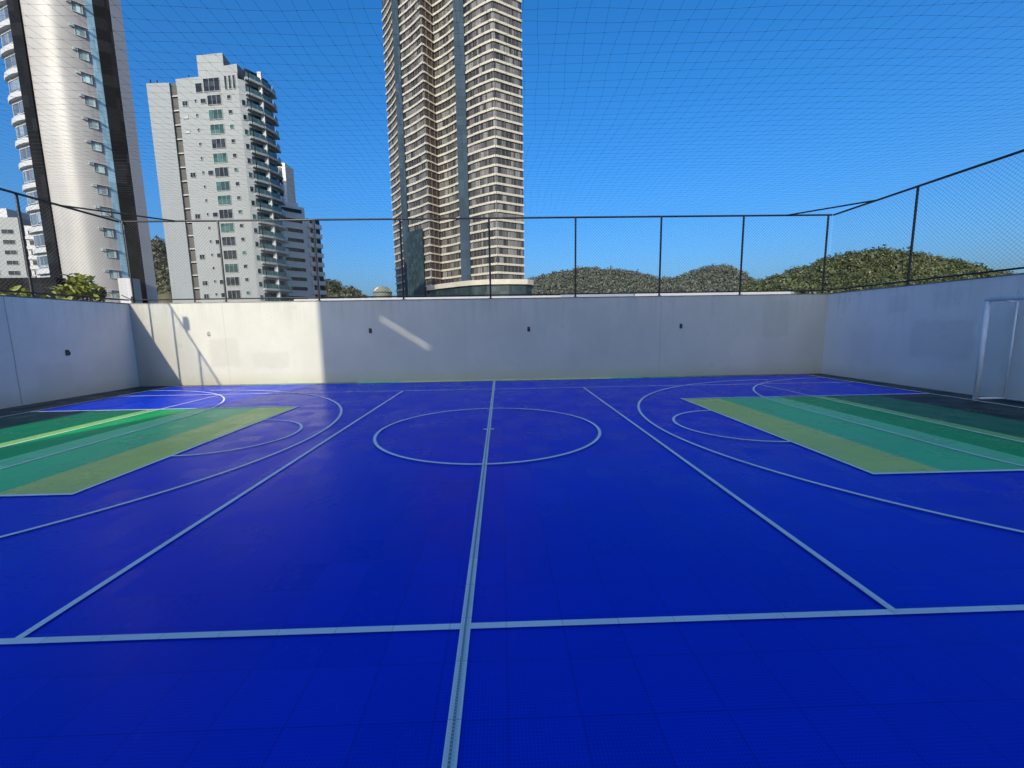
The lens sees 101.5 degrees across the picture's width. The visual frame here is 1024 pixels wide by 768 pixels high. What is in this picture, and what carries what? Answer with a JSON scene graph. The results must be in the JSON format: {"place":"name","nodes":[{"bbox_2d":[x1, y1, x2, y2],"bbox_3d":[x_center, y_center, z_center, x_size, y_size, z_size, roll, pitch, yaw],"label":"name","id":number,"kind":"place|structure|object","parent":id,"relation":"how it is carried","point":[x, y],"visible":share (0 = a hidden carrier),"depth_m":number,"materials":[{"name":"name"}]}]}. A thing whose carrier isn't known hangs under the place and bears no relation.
{"place":"outdoors","nodes":[
{"label":"outdoors","id":0,"kind":"place"},
{"bbox_2d":[0,208,35,277],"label":"apartment block","id":1,"kind":"structure","parent":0,"point":[16,253],"depth_m":131.66,"materials":[{"name":"white tile"}]},
{"bbox_2d":[1,229,13,233],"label":"window","id":2,"kind":"structure","parent":1,"relation":"in","point":[8,231],"depth_m":130.71,"materials":[{"name":"grey glass"}]},
{"bbox_2d":[3,240,15,243],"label":"window","id":3,"kind":"structure","parent":1,"relation":"in","point":[4,241],"depth_m":131.13,"materials":[{"name":"grey glass"}]},
{"bbox_2d":[4,250,17,254],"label":"window","id":4,"kind":"structure","parent":1,"relation":"in","point":[7,252],"depth_m":131.55,"materials":[{"name":"grey glass"}]},
{"bbox_2d":[6,260,18,264],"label":"window","id":5,"kind":"structure","parent":1,"relation":"in","point":[11,262],"depth_m":131.93,"materials":[{"name":"grey glass"}]},
{"bbox_2d":[8,271,20,274],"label":"window","id":6,"kind":"structure","parent":1,"relation":"in","point":[12,272],"depth_m":132.42,"materials":[{"name":"grey glass"}]},
{"bbox_2d":[146,53,292,302],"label":"apartment tower","id":7,"kind":"structure","parent":0,"point":[245,164],"depth_m":96.62,"materials":[{"name":"white tile"}]},
{"bbox_2d":[182,100,187,106],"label":"window","id":8,"kind":"structure","parent":7,"relation":"in","point":[184,103],"depth_m":94.38,"materials":[{"name":"grey glass"}]},
{"bbox_2d":[190,172,195,177],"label":"window","id":9,"kind":"structure","parent":7,"relation":"in","point":[192,175],"depth_m":96.41,"materials":[{"name":"grey glass"}]},
{"bbox_2d":[195,82,202,92],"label":"window","id":10,"kind":"structure","parent":7,"relation":"in","point":[197,89],"depth_m":93.53,"materials":[{"name":"glass"}]},
{"bbox_2d":[200,98,206,103],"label":"window","id":11,"kind":"structure","parent":7,"relation":"in","point":[204,99],"depth_m":93.81,"materials":[{"name":"grey glass"}]},
{"bbox_2d":[203,77,220,91],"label":"window","id":12,"kind":"structure","parent":7,"relation":"in","point":[212,85],"depth_m":93.08,"materials":[{"name":"grey glass"}]},
{"bbox_2d":[207,94,221,105],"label":"window","id":13,"kind":"structure","parent":7,"relation":"in","point":[210,100],"depth_m":93.46,"materials":[{"name":"grey glass"}]},
{"bbox_2d":[208,109,222,119],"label":"window","id":14,"kind":"structure","parent":7,"relation":"in","point":[215,114],"depth_m":93.87,"materials":[{"name":"teal glass"}]},
{"bbox_2d":[210,123,224,134],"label":"window","id":15,"kind":"structure","parent":7,"relation":"in","point":[220,130],"depth_m":94.26,"materials":[{"name":"teal glass"}]},
{"bbox_2d":[211,138,225,148],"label":"window","id":16,"kind":"structure","parent":7,"relation":"in","point":[218,143],"depth_m":94.68,"materials":[{"name":"grey glass"}]},
{"bbox_2d":[213,152,227,162],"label":"window","id":17,"kind":"structure","parent":7,"relation":"in","point":[219,157],"depth_m":95.10,"materials":[{"name":"glass"}]},
{"bbox_2d":[214,167,228,176],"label":"window","id":18,"kind":"structure","parent":7,"relation":"in","point":[220,169],"depth_m":95.47,"materials":[{"name":"grey glass"}]},
{"bbox_2d":[216,181,230,190],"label":"window","id":19,"kind":"structure","parent":7,"relation":"in","point":[220,183],"depth_m":95.89,"materials":[{"name":"green glass"}]},
{"bbox_2d":[217,195,231,204],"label":"window","id":20,"kind":"structure","parent":7,"relation":"in","point":[222,200],"depth_m":96.31,"materials":[{"name":"green glass"}]},
{"bbox_2d":[223,75,227,89],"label":"window","id":21,"kind":"structure","parent":7,"relation":"in","point":[225,76],"depth_m":92.64,"materials":[{"name":"glass"}]},
{"bbox_2d":[219,209,232,218],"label":"window","id":22,"kind":"structure","parent":7,"relation":"in","point":[226,212],"depth_m":96.71,"materials":[{"name":"grey glass"}]},
{"bbox_2d":[220,223,234,232],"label":"window","id":23,"kind":"structure","parent":7,"relation":"in","point":[224,227],"depth_m":97.14,"materials":[{"name":"green glass"}]},
{"bbox_2d":[222,236,235,245],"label":"window","id":24,"kind":"structure","parent":7,"relation":"in","point":[233,242],"depth_m":97.52,"materials":[{"name":"glass"}]},
{"bbox_2d":[228,75,231,89],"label":"window","id":25,"kind":"structure","parent":7,"relation":"in","point":[229,76],"depth_m":92.53,"materials":[{"name":"grey glass"}]},
{"bbox_2d":[223,250,236,259],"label":"window","id":26,"kind":"structure","parent":7,"relation":"in","point":[227,256],"depth_m":97.95,"materials":[{"name":"grey glass"}]},
{"bbox_2d":[224,263,238,272],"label":"window","id":27,"kind":"structure","parent":7,"relation":"in","point":[233,267],"depth_m":98.33,"materials":[{"name":"green glass"}]},
{"bbox_2d":[226,277,239,285],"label":"window","id":28,"kind":"structure","parent":7,"relation":"in","point":[237,280],"depth_m":98.74,"materials":[{"name":"grey glass"}]},
{"bbox_2d":[232,74,235,88],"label":"window","id":29,"kind":"structure","parent":7,"relation":"in","point":[233,76],"depth_m":92.36,"materials":[{"name":"glass"}]},
{"bbox_2d":[227,290,240,297],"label":"window","id":30,"kind":"structure","parent":7,"relation":"in","point":[230,295],"depth_m":99.15,"materials":[{"name":"grey glass"}]},
{"bbox_2d":[155,252,338,302],"bbox_3d":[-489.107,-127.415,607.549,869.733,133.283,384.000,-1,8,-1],"label":"hill","id":31,"kind":"structure","parent":0,"point":[167,295],"depth_m":479.72,"materials":[{"name":"green plant"}]},
{"bbox_2d":[151,235,372,298],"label":"forest","id":32,"kind":"object","parent":31,"relation":"on","point":[327,288],"visible":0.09,"depth_m":542.99,"materials":[{"name":"green plant"}]},
{"bbox_2d":[278,163,326,300],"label":"apartment block","id":33,"kind":"structure","parent":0,"point":[289,190],"depth_m":133.93,"materials":[{"name":"white tile"}]},
{"bbox_2d":[278,167,283,195],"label":"stair window","id":34,"kind":"structure","parent":33,"relation":"in","point":[278,167],"depth_m":129.89,"materials":[{"name":"black glass"}]},
{"bbox_2d":[282,208,301,213],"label":"ribbon window","id":35,"kind":"structure","parent":33,"relation":"in","point":[285,209],"depth_m":130.81,"materials":[{"name":"black glass"}]},
{"bbox_2d":[282,218,302,223],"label":"ribbon window","id":36,"kind":"structure","parent":33,"relation":"in","point":[282,218],"depth_m":131.34,"materials":[{"name":"black glass"}]},
{"bbox_2d":[284,237,303,242],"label":"ribbon window","id":37,"kind":"structure","parent":33,"relation":"in","point":[295,240],"depth_m":132.48,"materials":[{"name":"black glass"}]},
{"bbox_2d":[285,247,304,252],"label":"ribbon window","id":38,"kind":"structure","parent":33,"relation":"in","point":[293,249],"depth_m":132.55,"materials":[{"name":"black glass"}]},
{"bbox_2d":[287,227,302,232],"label":"ribbon window","id":39,"kind":"structure","parent":33,"relation":"in","point":[289,229],"depth_m":132.08,"materials":[{"name":"black glass"}]},
{"bbox_2d":[285,257,305,261],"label":"ribbon window","id":40,"kind":"structure","parent":33,"relation":"in","point":[297,259],"depth_m":132.97,"materials":[{"name":"black glass"}]},
{"bbox_2d":[286,267,305,271],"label":"ribbon window","id":41,"kind":"structure","parent":33,"relation":"in","point":[292,268],"depth_m":133.00,"materials":[{"name":"black glass"}]},
{"bbox_2d":[287,276,306,280],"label":"ribbon window","id":42,"kind":"structure","parent":33,"relation":"in","point":[298,278],"depth_m":133.96,"materials":[{"name":"black glass"}]},
{"bbox_2d":[288,286,307,290],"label":"ribbon window","id":43,"kind":"structure","parent":33,"relation":"in","point":[293,288],"depth_m":134.50,"materials":[{"name":"black glass"}]},
{"bbox_2d":[381,0,533,297],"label":"apartment tower","id":44,"kind":"structure","parent":0,"point":[425,109],"depth_m":148.27,"materials":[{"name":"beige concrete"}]},
{"bbox_2d":[0,0,1023,297],"label":"sky","id":45,"kind":"structure","parent":0,"point":[336,105],"materials":[{"name":"blue"}]},
{"bbox_2d":[294,291,794,300],"bbox_3d":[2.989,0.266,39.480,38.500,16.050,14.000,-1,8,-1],"label":"coping","id":46,"kind":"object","parent":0,"point":[662,294],"depth_m":31.67,"materials":[{"name":"concrete"}]},
{"bbox_2d":[548,272,725,292],"bbox_3d":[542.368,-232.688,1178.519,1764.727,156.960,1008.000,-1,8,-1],"label":"hill","id":47,"kind":"structure","parent":0,"point":[621,280],"depth_m":933.06,"materials":[{"name":"green plant"}]},
{"bbox_2d":[527,263,758,295],"bbox_3d":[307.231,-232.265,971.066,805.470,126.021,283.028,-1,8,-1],"label":"forest","id":48,"kind":"object","parent":47,"relation":"on","point":[609,278],"visible":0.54,"depth_m":954.53,"materials":[{"name":"green plant"}]},
{"bbox_3d":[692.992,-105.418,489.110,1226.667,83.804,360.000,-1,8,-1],"label":"hill","id":49,"kind":"structure","parent":0,"visible":0},
{"bbox_2d":[734,244,1016,293],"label":"forest","id":50,"kind":"object","parent":49,"relation":"on","point":[932,265],"visible":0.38,"depth_m":404.67,"materials":[{"name":"green plant"}]},
{"label":"ground","id":51,"kind":"structure","parent":0,"visible":0},
{"bbox_2d":[24,226,39,276],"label":"apartment block","id":52,"kind":"structure","parent":51,"relation":"on","point":[32,259],"depth_m":133.17,"materials":[{"name":"white concrete"}]},
{"bbox_2d":[0,0,158,302],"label":"apartment tower","id":53,"kind":"structure","parent":51,"relation":"on","point":[81,52],"depth_m":50.87,"materials":[{"name":"beige tile"}]},
{"bbox_2d":[0,6,8,21],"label":"window","id":54,"kind":"structure","parent":53,"relation":"in","point":[4,15],"depth_m":48.93,"materials":[{"name":"blue glass"}]},
{"bbox_2d":[1,30,12,46],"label":"window","id":55,"kind":"structure","parent":53,"relation":"in","point":[9,40],"depth_m":49.40,"materials":[{"name":"blue glass"}]},
{"bbox_2d":[4,54,16,70],"bbox_3d":[-59.306,-38.185,49.592,3.064,1.408,0.128,2,8,21],"label":"window","id":56,"kind":"structure","parent":53,"relation":"in","point":[12,63],"depth_m":49.72,"materials":[{"name":"blue glass"}]},
{"bbox_2d":[8,77,20,93],"bbox_3d":[-59.266,-35.656,49.932,3.064,1.408,0.128,2,8,21],"label":"window","id":57,"kind":"structure","parent":53,"relation":"in","point":[14,84],"depth_m":50.08,"materials":[{"name":"blue glass"}]},
{"bbox_2d":[12,101,23,116],"bbox_3d":[-59.226,-33.127,50.273,3.064,1.408,0.128,2,8,21],"label":"window","id":58,"kind":"structure","parent":53,"relation":"in","point":[17,110],"depth_m":50.41,"materials":[{"name":"blue glass"}]},
{"bbox_2d":[15,124,27,138],"bbox_3d":[-59.186,-30.598,50.613,3.064,1.408,0.128,2,8,21],"label":"window","id":59,"kind":"structure","parent":53,"relation":"in","point":[24,128],"depth_m":50.73,"materials":[{"name":"blue glass"}]},
{"bbox_2d":[19,146,30,161],"bbox_3d":[-59.145,-28.069,50.953,3.064,1.408,0.128,2,8,21],"label":"window","id":60,"kind":"structure","parent":53,"relation":"in","point":[25,152],"depth_m":51.09,"materials":[{"name":"blue glass"}]},
{"bbox_2d":[23,170,34,183],"bbox_3d":[-59.105,-25.540,51.293,3.064,1.408,0.128,2,8,21],"label":"window","id":61,"kind":"structure","parent":53,"relation":"in","point":[27,177],"depth_m":51.46,"materials":[{"name":"blue glass"}]},
{"bbox_2d":[26,191,37,204],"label":"window","id":62,"kind":"structure","parent":53,"relation":"in","point":[34,193],"depth_m":51.75,"materials":[{"name":"blue glass"}]},
{"bbox_2d":[30,213,41,225],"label":"window","id":63,"kind":"structure","parent":53,"relation":"in","point":[32,216],"depth_m":52.15,"materials":[{"name":"blue glass"}]},
{"bbox_2d":[33,234,44,246],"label":"window","id":64,"kind":"structure","parent":53,"relation":"in","point":[41,240],"depth_m":52.45,"materials":[{"name":"blue glass"}]},
{"bbox_2d":[37,255,48,267],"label":"window","id":65,"kind":"structure","parent":53,"relation":"in","point":[39,258],"depth_m":52.81,"materials":[{"name":"blue glass"}]},
{"bbox_2d":[71,1,82,14],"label":"window","id":66,"kind":"structure","parent":53,"relation":"in","point":[78,9],"depth_m":49.31,"materials":[{"name":"glass"}]},
{"bbox_2d":[74,25,86,38],"bbox_3d":[-51.255,-41.803,49.623,0.110,1.012,0.968,6,10,41],"label":"window","id":67,"kind":"structure","parent":53,"relation":"in","point":[78,32],"depth_m":49.65,"materials":[{"name":"glass"}]},
{"bbox_2d":[77,49,89,61],"bbox_3d":[-51.214,-39.274,49.964,0.110,1.012,0.968,6,10,41],"label":"window","id":68,"kind":"structure","parent":53,"relation":"in","point":[83,55],"depth_m":49.98,"materials":[{"name":"glass"}]},
{"bbox_2d":[81,73,92,84],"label":"window","id":69,"kind":"structure","parent":53,"relation":"in","point":[84,77],"depth_m":50.31,"materials":[{"name":"glass"}]},
{"bbox_2d":[84,96,95,107],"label":"window","id":70,"kind":"structure","parent":53,"relation":"in","point":[90,102],"depth_m":50.65,"materials":[{"name":"glass"}]},
{"bbox_2d":[87,118,98,129],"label":"window","id":71,"kind":"structure","parent":53,"relation":"in","point":[91,123],"depth_m":50.98,"materials":[{"name":"glass"}]},
{"bbox_2d":[90,141,101,150],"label":"window","id":72,"kind":"structure","parent":53,"relation":"in","point":[93,145],"depth_m":51.31,"materials":[{"name":"glass"}]},
{"bbox_2d":[93,163,104,173],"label":"window","id":73,"kind":"structure","parent":53,"relation":"in","point":[97,168],"depth_m":51.65,"materials":[{"name":"glass"}]},
{"bbox_2d":[97,185,107,194],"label":"window","id":74,"kind":"structure","parent":53,"relation":"in","point":[103,189],"depth_m":52.03,"materials":[{"name":"glass"}]},
{"bbox_2d":[100,207,110,216],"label":"window","id":75,"kind":"structure","parent":53,"relation":"in","point":[102,208],"depth_m":52.34,"materials":[{"name":"glass"}]},
{"bbox_2d":[103,228,113,237],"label":"window","id":76,"kind":"structure","parent":53,"relation":"in","point":[104,229],"depth_m":52.67,"materials":[{"name":"grey glass"}]},
{"bbox_2d":[106,249,116,257],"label":"window","id":77,"kind":"structure","parent":53,"relation":"in","point":[108,251],"depth_m":53.03,"materials":[{"name":"glass"}]},
{"bbox_2d":[108,270,119,278],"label":"window","id":78,"kind":"structure","parent":53,"relation":"in","point":[112,275],"depth_m":53.37,"materials":[{"name":"glass"}]},
{"bbox_2d":[111,291,119,298],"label":"window","id":79,"kind":"structure","parent":53,"relation":"in","point":[113,293],"depth_m":53.68,"materials":[{"name":"glass"}]},
{"bbox_2d":[373,286,391,297],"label":"water tank","id":80,"kind":"object","parent":51,"relation":"on","point":[379,292],"visible":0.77,"depth_m":191.30,"materials":[{"name":"yellow paint"}]},
{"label":"podium deck","id":81,"kind":"structure","parent":51,"relation":"on","visible":0},
{"bbox_2d":[0,295,139,408],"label":"boundary wall","id":82,"kind":"structure","parent":81,"relation":"on","point":[39,336],"depth_m":10.52,"materials":[{"name":"paint"}]},
{"bbox_2d":[0,188,174,300],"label":"fence","id":83,"kind":"object","parent":82,"relation":"on","point":[22,235],"visible":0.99,"depth_m":10.39,"materials":[{"name":"black metal"}]},
{"bbox_2d":[129,293,827,385],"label":"boundary wall","id":84,"kind":"structure","parent":81,"relation":"on","point":[287,342],"depth_m":12.86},
{"bbox_2d":[109,214,832,302],"bbox_3d":[-0.858,-3.828,12.466,21.260,2.489,0.416,-1,8,-1],"label":"fence","id":85,"kind":"object","parent":84,"relation":"on","point":[132,299],"visible":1,"depth_m":12.59,"materials":[{"name":"black metal"}]},
{"bbox_2d":[0,0,1023,220],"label":"ball net","id":86,"kind":"object","parent":85,"relation":"attached to","point":[35,177],"visible":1,"depth_m":6.44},
{"bbox_2d":[0,375,1023,767],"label":"court floor","id":87,"kind":"structure","parent":81,"relation":"on","point":[354,525],"depth_m":2.55,"materials":[{"name":"blue tile"}]},
{"bbox_2d":[447,381,494,767],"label":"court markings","id":88,"kind":"object","parent":87,"relation":"on","point":[455,709],"visible":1,"depth_m":2.13,"materials":[{"name":"white paint"}]},
{"bbox_2d":[0,378,944,494],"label":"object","id":89,"kind":"object","parent":87,"relation":"on","point":[871,459],"visible":1,"depth_m":5.59,"materials":[{"name":"paint"}]},
{"bbox_2d":[0,375,1023,459],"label":"green court","id":90,"kind":"object","parent":87,"relation":"on","point":[1012,447],"depth_m":7.06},
{"bbox_2d":[0,375,1023,767],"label":"court markings","id":91,"kind":"object","parent":87,"relation":"on","point":[888,609],"visible":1,"depth_m":2.35,"materials":[{"name":"white paint"}]},
{"bbox_2d":[0,377,1023,492],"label":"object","id":92,"kind":"object","parent":87,"relation":"on","point":[915,450],"visible":1,"depth_m":5.78,"materials":[{"name":"paint"}]},
{"bbox_2d":[0,373,1023,428],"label":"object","id":93,"kind":"object","parent":87,"relation":"on","point":[999,409],"visible":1,"depth_m":8.73,"materials":[{"name":"paint"}]},
{"bbox_2d":[972,295,1023,401],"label":"goal frame","id":94,"kind":"object","parent":93,"relation":"on","point":[983,338],"visible":1,"depth_m":8.25,"materials":[{"name":"white paint"}]},
{"bbox_2d":[0,397,1023,467],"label":"court paint pale teal","id":95,"kind":"object","parent":87,"relation":"on","point":[938,440],"visible":1,"depth_m":6.14,"materials":[{"name":"paint"}]},
{"bbox_2d":[0,396,1023,447],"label":"green court paint","id":96,"kind":"object","parent":87,"relation":"on","point":[954,425],"visible":1,"depth_m":6.92,"materials":[{"name":"paint"}]},
{"bbox_2d":[821,273,1023,401],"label":"boundary wall","id":97,"kind":"structure","parent":81,"relation":"on","point":[925,335],"depth_m":9.88,"materials":[{"name":"paint"}]},
{"bbox_2d":[787,149,1023,290],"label":"fence","id":98,"kind":"object","parent":97,"relation":"on","point":[908,280],"visible":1,"depth_m":10.07,"materials":[{"name":"black metal"}]},
{"bbox_3d":[-12.509,0.269,6.233,2.190,2.400,16.950,-1,8,-1],"label":"planter","id":99,"kind":"object","parent":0,"visible":0},
{"bbox_2d":[0,285,23,295],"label":"shrub","id":100,"kind":"object","parent":99,"relation":"on","point":[14,288],"visible":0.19,"depth_m":10.20,"materials":[{"name":"green plant"}]},
{"bbox_2d":[18,288,46,297],"bbox_3d":[-12.274,-1.999,10.699,0.883,0.910,0.622,0,8,6],"label":"shrub","id":101,"kind":"object","parent":99,"relation":"on","point":[28,294],"visible":0.05,"depth_m":10.68,"materials":[{"name":"green plant"}]},
{"bbox_2d":[45,273,108,301],"bbox_3d":[-12.549,-2.486,12.242,1.322,1.479,1.517,-1,8,-1],"label":"shrub","id":102,"kind":"object","parent":99,"relation":"on","point":[74,289],"visible":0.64,"depth_m":12.01,"materials":[{"name":"green plant"}]}
]}

